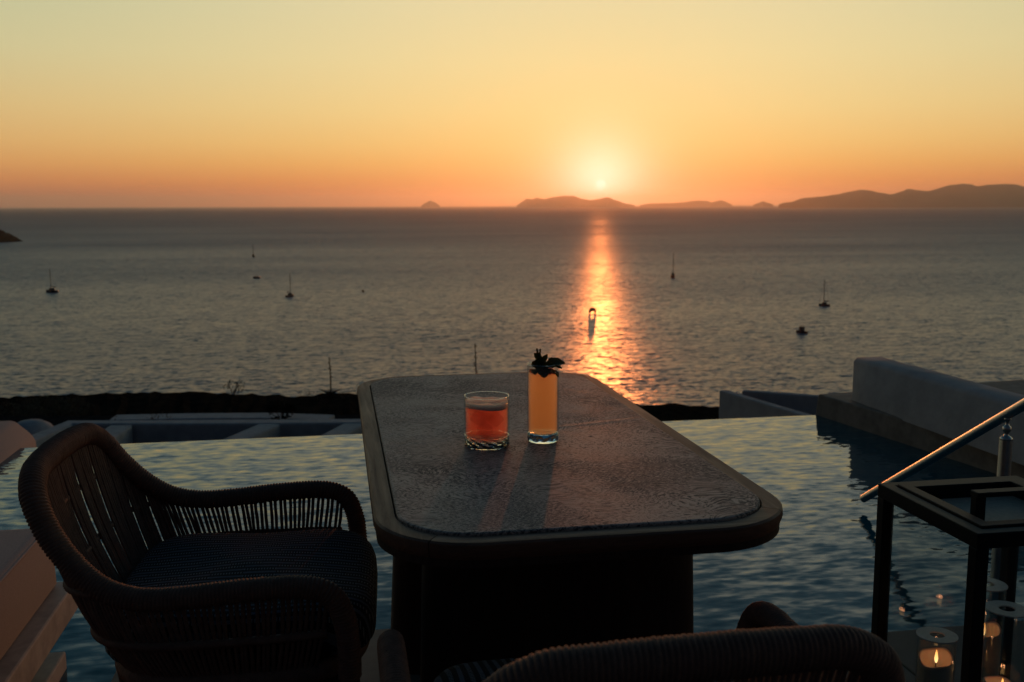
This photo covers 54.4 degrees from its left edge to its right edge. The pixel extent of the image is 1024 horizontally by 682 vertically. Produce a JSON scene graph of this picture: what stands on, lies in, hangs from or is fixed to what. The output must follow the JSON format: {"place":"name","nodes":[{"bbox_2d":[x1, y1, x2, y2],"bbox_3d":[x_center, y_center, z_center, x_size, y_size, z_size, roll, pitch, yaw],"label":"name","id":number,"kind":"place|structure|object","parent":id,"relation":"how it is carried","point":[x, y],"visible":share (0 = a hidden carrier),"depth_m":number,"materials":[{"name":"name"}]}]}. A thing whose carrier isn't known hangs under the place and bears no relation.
{"place":"outdoors","nodes":[
{"label":"outdoors","id":0,"kind":"place"},
{"bbox_2d":[0,230,21,241],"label":"headland","id":1,"kind":"structure","parent":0,"point":[6,237],"depth_m":1755.04,"materials":[{"name":"brown stone"}]},
{"bbox_2d":[0,529,77,681],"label":"steps","id":2,"kind":"structure","parent":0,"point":[38,607],"depth_m":2.47,"materials":[{"name":"teak wood"},{"name":"pale canvas"}]},
{"bbox_2d":[0,415,359,425],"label":"terrace bed","id":3,"kind":"object","parent":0,"point":[54,420],"depth_m":18.98,"materials":[{"name":"soil"}]},
{"bbox_2d":[18,419,52,434],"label":"chapel dome","id":4,"kind":"structure","parent":3,"relation":"on","point":[32,426],"depth_m":16.35,"materials":[{"name":"paint"}]},
{"bbox_2d":[110,413,334,419],"bbox_3d":[-5.347,1.787,18.476,4.099,0.800,0.681,0,8,1],"label":"terrace ledge","id":5,"kind":"object","parent":3,"relation":"on","point":[218,416],"visible":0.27,"depth_m":18.39,"materials":[{"name":"paint"}]},
{"bbox_2d":[265,400,296,418],"bbox_3d":[-4.204,1.342,18.164,0.569,0.567,0.590,-2,8,-10],"label":"shrub","id":6,"kind":"object","parent":3,"relation":"on","point":[275,408],"visible":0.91,"depth_m":18.09,"materials":[{"name":"black plant"}]},
{"bbox_2d":[0,391,718,420],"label":"terrain","id":7,"kind":"structure","parent":0,"point":[126,403],"depth_m":40.04,"materials":[{"name":"plant"}]},
{"bbox_2d":[105,425,132,443],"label":"parapet wall","id":8,"kind":"structure","parent":7,"relation":"on","point":[122,434],"depth_m":14.71,"materials":[{"name":"paint"}]},
{"bbox_2d":[32,419,360,446],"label":"parapet wall","id":9,"kind":"structure","parent":7,"relation":"on","point":[149,431],"depth_m":15.05,"materials":[{"name":"paint"}]},
{"bbox_2d":[222,380,245,395],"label":"shrub","id":10,"kind":"object","parent":7,"relation":"on","point":[237,386],"visible":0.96,"depth_m":43.46,"materials":[{"name":"black plant"}]},
{"bbox_2d":[223,424,279,439],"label":"parapet wall","id":11,"kind":"structure","parent":7,"relation":"on","point":[265,431],"depth_m":14.62,"materials":[{"name":"paint"}]},
{"bbox_2d":[298,390,333,401],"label":"shrub","id":12,"kind":"object","parent":7,"relation":"on","point":[313,397],"visible":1,"depth_m":41.79,"materials":[{"name":"black plant"}]},
{"bbox_2d":[319,358,341,395],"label":"flower stalk","id":13,"kind":"object","parent":7,"relation":"on","point":[330,392],"visible":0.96,"depth_m":43.17,"materials":[{"name":"black plant"}]},
{"bbox_2d":[321,423,361,435],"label":"parapet wall","id":14,"kind":"structure","parent":7,"relation":"on","point":[348,428],"depth_m":14.70,"materials":[{"name":"paint"}]},
{"bbox_2d":[325,383,359,399],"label":"shrub","id":15,"kind":"object","parent":7,"relation":"on","point":[342,394],"visible":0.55,"depth_m":42.01,"materials":[{"name":"black plant"}]},
{"bbox_2d":[474,344,477,373],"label":"flower stalk","id":16,"kind":"object","parent":7,"relation":"on","point":[475,369],"visible":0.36,"depth_m":42.44,"materials":[{"name":"plant"}]},
{"bbox_2d":[719,390,818,418],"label":"terrace wall","id":17,"kind":"structure","parent":7,"relation":"on","point":[750,404],"depth_m":10.54,"materials":[{"name":"paint"}]},
{"bbox_2d":[421,201,438,206],"bbox_3d":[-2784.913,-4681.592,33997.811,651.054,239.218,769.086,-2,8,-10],"label":"island","id":18,"kind":"structure","parent":0,"point":[430,204],"depth_m":33839.57,"materials":[{"name":"brown stone"}]},
{"bbox_2d":[0,205,1023,406],"bbox_3d":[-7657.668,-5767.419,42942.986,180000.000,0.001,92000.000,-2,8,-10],"label":"sea","id":19,"kind":"structure","parent":0,"point":[162,299],"depth_m":675.87,"materials":[{"name":"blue liquid"}]},
{"bbox_2d":[46,270,58,292],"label":"sailing boat","id":20,"kind":"object","parent":19,"relation":"on","point":[51,290],"visible":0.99,"depth_m":716.37,"materials":[{"name":"black"}]},
{"bbox_2d":[285,277,293,296],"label":"sailing boat","id":21,"kind":"object","parent":19,"relation":"on","point":[290,294],"visible":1,"depth_m":677.18,"materials":[{"name":"black"}]},
{"bbox_2d":[671,253,674,277],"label":"sailing boat","id":22,"kind":"object","parent":19,"relation":"on","point":[673,275],"visible":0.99,"depth_m":844.90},
{"bbox_2d":[796,325,807,333],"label":"motor boat","id":23,"kind":"object","parent":19,"relation":"on","point":[801,329],"visible":1,"depth_m":477.82,"materials":[{"name":"black"}]},
{"bbox_2d":[819,279,829,305],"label":"sailing boat","id":24,"kind":"object","parent":19,"relation":"on","point":[823,304],"visible":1,"depth_m":604.20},
{"bbox_2d":[0,0,1023,207],"label":"sky","id":25,"kind":"structure","parent":0,"point":[104,103],"materials":[{"name":"orange"}]},
{"bbox_2d":[111,621,1023,681],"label":"deck floor","id":26,"kind":"structure","parent":0,"point":[905,645],"depth_m":2.80,"materials":[{"name":"tile"}]},
{"bbox_2d":[18,423,377,681],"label":"rope armchair","id":27,"kind":"object","parent":26,"relation":"on","point":[296,603],"visible":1,"depth_m":1.78,"materials":[{"name":"brown wicker"}]},
{"bbox_2d":[357,372,782,681],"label":"dining table","id":28,"kind":"object","parent":26,"relation":"on","point":[608,514],"visible":0.92,"depth_m":1.81,"materials":[{"name":"grey stone"}]},
{"bbox_2d":[464,391,508,449],"bbox_3d":[-0.053,0.166,2.087,0.095,0.108,0.095,-2,8,-10],"label":"drinking glass","id":29,"kind":"object","parent":28,"relation":"on","point":[487,439],"visible":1,"depth_m":2.07,"materials":[{"name":"clear glass"}]},
{"bbox_2d":[527,361,558,443],"bbox_3d":[0.066,0.130,2.119,0.068,0.169,0.068,-2,8,-10],"label":"highball drink","id":30,"kind":"object","parent":28,"relation":"on","point":[543,436],"visible":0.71,"depth_m":2.10,"materials":[{"name":"clear glass"}]},
{"bbox_2d":[531,348,564,377],"bbox_3d":[0.076,0.045,2.103,0.074,0.060,0.048,-2,8,-10],"label":"mint sprig","id":31,"kind":"object","parent":30,"relation":"on","point":[543,370],"visible":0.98,"depth_m":2.10,"materials":[{"name":"green plant"}]},
{"bbox_2d":[377,601,904,681],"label":"rope armchair","id":32,"kind":"object","parent":26,"relation":"on","point":[764,641],"visible":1,"depth_m":0.98,"materials":[{"name":"brown wicker"}]},
{"bbox_2d":[871,476,1023,681],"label":"lantern","id":33,"kind":"object","parent":26,"relation":"on","point":[980,516],"visible":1,"depth_m":2.05,"materials":[{"name":"black metal"}]},
{"bbox_2d":[915,626,957,681],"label":"glass cylinder","id":34,"kind":"object","parent":33,"relation":"on","point":[950,637],"visible":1,"depth_m":2.04,"materials":[{"name":"clear glass"}]},
{"bbox_2d":[917,647,953,681],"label":"candle","id":35,"kind":"object","parent":34,"relation":"in","point":[935,664],"visible":1,"depth_m":2.05,"materials":[{"name":"beige wax"}]},
{"bbox_2d":[966,577,1007,665],"bbox_3d":[1.019,0.728,2.163,0.082,0.419,0.082,-2,8,-10],"label":"glass cylinder","id":36,"kind":"object","parent":33,"relation":"in","point":[999,586],"visible":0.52,"depth_m":2.12,"materials":[{"name":"clear glass"}]},
{"bbox_2d":[981,621,1001,681],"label":"candle","id":37,"kind":"object","parent":36,"relation":"in","point":[991,648],"visible":0.51,"depth_m":2.12,"materials":[{"name":"beige wax"}]},
{"bbox_2d":[983,675,1010,681],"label":"candle","id":38,"kind":"object","parent":33,"relation":"in","point":[994,678],"visible":1,"depth_m":2.08,"materials":[{"name":"beige wax"}]},
{"bbox_2d":[981,600,1023,673],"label":"glass cylinder","id":39,"kind":"object","parent":33,"relation":"on","point":[993,606],"visible":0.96,"depth_m":2.03,"materials":[{"name":"clear glass"}]},
{"bbox_2d":[517,196,634,206],"bbox_3d":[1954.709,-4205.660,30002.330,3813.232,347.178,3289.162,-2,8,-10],"label":"island","id":40,"kind":"structure","parent":0,"point":[566,201],"depth_m":29245.28,"materials":[{"name":"brown stone"}]},
{"bbox_2d":[640,200,731,206],"bbox_3d":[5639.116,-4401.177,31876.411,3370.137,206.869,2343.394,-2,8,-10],"label":"island","id":41,"kind":"structure","parent":0,"point":[719,203],"depth_m":31415.82,"materials":[{"name":"brown stone"}]},
{"bbox_2d":[753,201,772,206],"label":"island","id":42,"kind":"structure","parent":0,"point":[762,204],"depth_m":26868.61,"materials":[{"name":"brown stone"}]},
{"bbox_2d":[779,184,1023,207],"bbox_3d":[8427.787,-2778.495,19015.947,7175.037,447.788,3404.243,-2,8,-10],"label":"island","id":43,"kind":"structure","parent":0,"point":[971,195],"depth_m":18139.47,"materials":[{"name":"brown stone"}]},
{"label":"pool basin","id":44,"kind":"structure","parent":0,"visible":0},
{"bbox_2d":[0,421,35,462],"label":"sun pad","id":45,"kind":"object","parent":44,"relation":"on","point":[14,437],"visible":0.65,"depth_m":5.43,"materials":[{"name":"fabric"}]},
{"bbox_2d":[0,415,1023,681],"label":"pool water","id":46,"kind":"structure","parent":44,"relation":"in","point":[814,559],"depth_m":4.18,"materials":[{"name":"blue liquid"}]},
{"bbox_2d":[816,379,1023,477],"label":"pool kerb","id":47,"kind":"structure","parent":44,"relation":"on","point":[844,408],"depth_m":5.58,"materials":[{"name":"grey stone"}]},
{"bbox_2d":[852,357,1023,464],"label":"parapet wall","id":48,"kind":"structure","parent":47,"relation":"on","point":[949,406],"depth_m":5.17,"materials":[{"name":"paint"}]},
{"bbox_2d":[860,398,1023,585],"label":"handrail","id":49,"kind":"object","parent":44,"relation":"attached to","point":[1006,415],"visible":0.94,"depth_m":3.40,"materials":[{"name":"metal"}]}
]}

